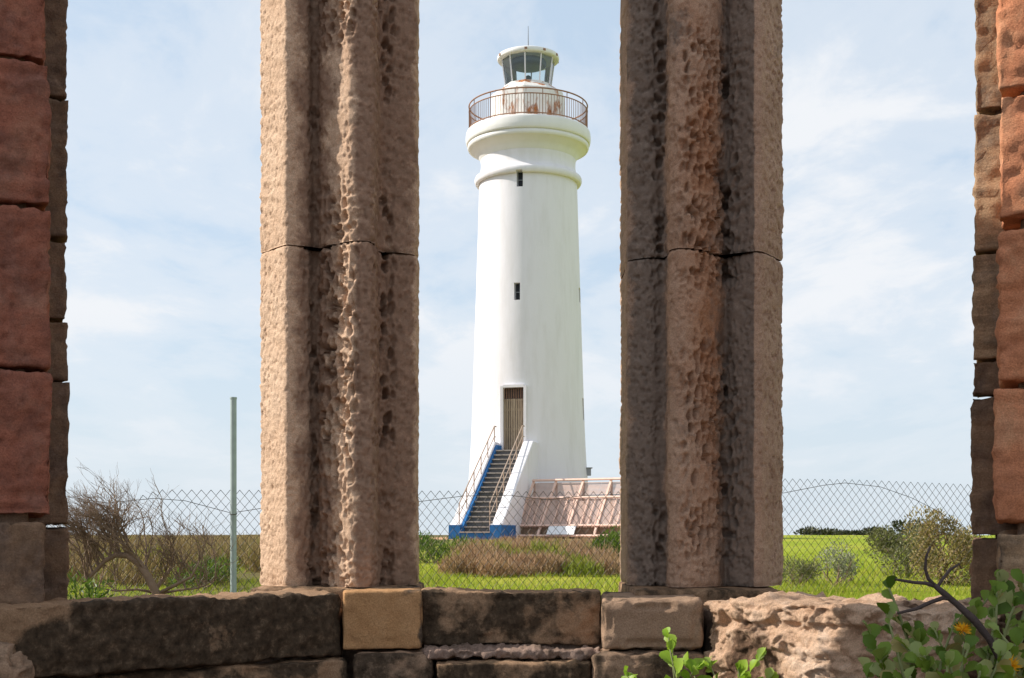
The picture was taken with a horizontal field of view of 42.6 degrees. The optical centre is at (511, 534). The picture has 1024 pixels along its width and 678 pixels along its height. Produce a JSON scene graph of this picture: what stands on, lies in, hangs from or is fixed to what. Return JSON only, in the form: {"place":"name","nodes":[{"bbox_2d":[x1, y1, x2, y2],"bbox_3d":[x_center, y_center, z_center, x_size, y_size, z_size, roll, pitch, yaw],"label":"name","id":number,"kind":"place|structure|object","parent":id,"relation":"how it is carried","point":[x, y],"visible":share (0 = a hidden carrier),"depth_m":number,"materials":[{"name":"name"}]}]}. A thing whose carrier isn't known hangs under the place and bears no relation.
{"place":"outdoors","nodes":[
{"label":"outdoors","id":0,"kind":"place"},
{"bbox_2d":[46,0,989,534],"label":"sky","id":1,"kind":"structure","parent":0,"point":[163,253],"materials":[{"name":"blue"}]},
{"bbox_2d":[67,535,994,599],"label":"ground","id":2,"kind":"structure","parent":0,"point":[818,539],"depth_m":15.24,"materials":[{"name":"green plant"}]},
{"bbox_2d":[67,567,113,598],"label":"shrub","id":3,"kind":"object","parent":2,"relation":"on","point":[88,584],"visible":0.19,"depth_m":8.63,"materials":[{"name":"green plant"}]},
{"bbox_2d":[47,461,240,593],"bbox_3d":[-2.679,0.077,9.108,1.564,1.214,0.970,0,0,-11],"label":"bare shrub","id":4,"kind":"object","parent":2,"relation":"on","point":[87,511],"visible":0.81,"depth_m":8.98,"materials":[{"name":"brown plant"}]},
{"bbox_2d":[67,525,260,585],"bbox_3d":[-17.714,0.170,48.600,26.664,0.632,75.303,0,0,-5],"label":"heath","id":5,"kind":"object","parent":2,"relation":"on","point":[244,546],"visible":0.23,"depth_m":14.12,"materials":[{"name":"brown plant"}]},
{"bbox_2d":[95,535,259,580],"bbox_3d":[-5.325,0.236,31.289,10.366,0.465,36.220,0,0,-17],"label":"green heath","id":6,"kind":"object","parent":2,"relation":"on","point":[144,558],"visible":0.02,"depth_m":14.70,"materials":[{"name":"green plant"}]},
{"bbox_2d":[167,555,241,589],"bbox_3d":[-2.815,0.344,12.048,0.700,0.398,0.597,0,0,0],"label":"shrub","id":7,"kind":"object","parent":2,"relation":"on","point":[219,573],"visible":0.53,"depth_m":11.96,"materials":[{"name":"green plant"}]},
{"bbox_2d":[419,530,481,563],"bbox_3d":[-1.045,0.171,18.013,1.352,0.543,1.126,0,0,-22],"label":"shrub","id":8,"kind":"object","parent":2,"relation":"on","point":[432,550],"visible":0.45,"depth_m":17.94,"materials":[{"name":"green plant"}]},
{"bbox_2d":[0,581,1023,677],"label":"sill wall","id":9,"kind":"structure","parent":2,"relation":"on","point":[419,630],"depth_m":3.73,"materials":[{"name":"stone"}]},
{"bbox_2d":[0,641,34,677],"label":"fallen stone","id":10,"kind":"object","parent":9,"relation":"on","point":[18,664],"visible":1,"depth_m":2.89,"materials":[{"name":"stone"}]},
{"bbox_2d":[0,0,69,603],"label":"window jamb","id":11,"kind":"object","parent":9,"relation":"on","point":[34,432],"depth_m":3.26,"materials":[{"name":"brown stone"}]},
{"bbox_2d":[259,0,419,586],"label":"window mullion","id":12,"kind":"structure","parent":9,"relation":"on","point":[339,261],"depth_m":4.08,"materials":[{"name":"stone"}]},
{"bbox_2d":[621,665,637,677],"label":"leafy shoot","id":13,"kind":"object","parent":9,"relation":"on","point":[628,674],"visible":1,"depth_m":3.55,"materials":[{"name":"green plant"}]},
{"bbox_2d":[659,627,718,677],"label":"leafy shoot","id":14,"kind":"object","parent":9,"relation":"on","point":[693,666],"visible":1,"depth_m":3.55,"materials":[{"name":"green plant"}]},
{"bbox_2d":[619,0,783,586],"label":"window mullion","id":15,"kind":"structure","parent":9,"relation":"on","point":[701,466],"depth_m":4.09,"materials":[{"name":"brown stone"}]},
{"bbox_2d":[735,647,778,677],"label":"leafy shoot","id":16,"kind":"object","parent":9,"relation":"on","point":[742,667],"visible":1,"depth_m":3.50,"materials":[{"name":"green plant"}]},
{"bbox_2d":[969,0,1023,616],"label":"window jamb","id":17,"kind":"object","parent":9,"relation":"on","point":[996,495],"depth_m":3.05,"materials":[{"name":"brown stone"}]},
{"bbox_2d":[46,397,991,599],"bbox_3d":[0.198,0.105,10.777,11.154,2.336,0.093,0,0,-15],"label":"chain link fence","id":18,"kind":"object","parent":2,"relation":"on","point":[233,493],"visible":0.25,"depth_m":10.75,"materials":[{"name":"metal"}]},
{"bbox_2d":[449,28,592,539],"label":"lighthouse","id":19,"kind":"object","parent":2,"relation":"on","point":[527,143],"visible":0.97,"depth_m":54.00,"materials":[{"name":"white paint"}]},
{"bbox_2d":[504,388,522,449],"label":"door","id":20,"kind":"structure","parent":19,"relation":"in","point":[513,397],"depth_m":53.78,"materials":[{"name":"wood"}]},
{"bbox_2d":[515,284,519,299],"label":"window","id":21,"kind":"structure","parent":19,"relation":"in","point":[517,286],"depth_m":54.10,"materials":[{"name":"black glass"}]},
{"bbox_2d":[518,172,522,185],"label":"window","id":22,"kind":"structure","parent":19,"relation":"in","point":[520,175],"depth_m":54.21,"materials":[{"name":"black glass"}]},
{"bbox_2d":[435,532,619,576],"bbox_3d":[0.466,0.185,20.942,3.442,0.524,14.498,0,0,0],"label":"dry scrub","id":23,"kind":"object","parent":2,"relation":"on","point":[505,565],"visible":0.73,"depth_m":14.30,"materials":[{"name":"brown plant"}]},
{"bbox_2d":[439,536,620,576],"bbox_3d":[0.504,0.212,20.976,3.375,0.465,14.336,0,0,0],"label":"green scrub","id":24,"kind":"object","parent":2,"relation":"on","point":[581,566],"visible":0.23,"depth_m":15.05,"materials":[{"name":"green plant"}]},
{"bbox_2d":[518,477,620,539],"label":"lattice frame","id":25,"kind":"object","parent":2,"relation":"on","point":[571,512],"visible":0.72,"depth_m":50.39,"materials":[{"name":"brown wood"}]},
{"bbox_2d":[587,525,620,559],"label":"shrub","id":26,"kind":"object","parent":2,"relation":"on","point":[613,534],"visible":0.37,"depth_m":16.89,"materials":[{"name":"green plant"}]},
{"bbox_2d":[779,554,823,589],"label":"shrub","id":27,"kind":"object","parent":2,"relation":"on","point":[803,569],"visible":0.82,"depth_m":12.12,"materials":[{"name":"green plant"}]},
{"bbox_2d":[793,524,841,534],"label":"distant bush","id":28,"kind":"object","parent":2,"relation":"on","point":[812,529],"visible":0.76,"depth_m":103.47,"materials":[{"name":"green plant"}]},
{"bbox_2d":[811,538,863,586],"bbox_3d":[3.115,0.271,12.665,0.476,0.489,0.566,0,0,0],"label":"shrub","id":29,"kind":"object","parent":2,"relation":"on","point":[843,564],"visible":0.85,"depth_m":12.59,"materials":[{"name":"green plant"}]},
{"bbox_2d":[829,528,849,534],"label":"distant bush","id":30,"kind":"object","parent":2,"relation":"on","point":[843,531],"visible":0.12,"depth_m":107.45,"materials":[{"name":"green plant"}]},
{"bbox_2d":[843,529,865,534],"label":"distant bush","id":31,"kind":"object","parent":2,"relation":"on","point":[855,532],"visible":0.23,"depth_m":105.23,"materials":[{"name":"green plant"}]},
{"bbox_2d":[862,525,893,534],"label":"distant bush","id":32,"kind":"object","parent":2,"relation":"on","point":[868,530],"visible":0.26,"depth_m":103.86,"materials":[{"name":"green plant"}]},
{"bbox_2d":[863,524,945,577],"bbox_3d":[4.207,0.167,13.980,0.886,0.625,0.827,0,0,0],"label":"shrub","id":33,"kind":"object","parent":2,"relation":"on","point":[888,545],"visible":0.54,"depth_m":13.98,"materials":[{"name":"green plant"}]},
{"bbox_2d":[887,518,943,534],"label":"distant bush","id":34,"kind":"object","parent":2,"relation":"on","point":[896,527],"visible":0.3,"depth_m":95.78,"materials":[{"name":"green plant"}]},
{"bbox_2d":[858,546,1023,677],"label":"flowering bush","id":35,"kind":"object","parent":2,"relation":"on","point":[1002,599],"visible":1,"depth_m":2.73,"materials":[{"name":"green plant"}]},
{"bbox_2d":[901,504,984,586],"bbox_3d":[4.185,0.111,12.540,0.852,0.811,0.715,0,0,0],"label":"shrub","id":36,"kind":"object","parent":2,"relation":"on","point":[964,552],"visible":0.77,"depth_m":12.53,"materials":[{"name":"green plant"}]}
]}

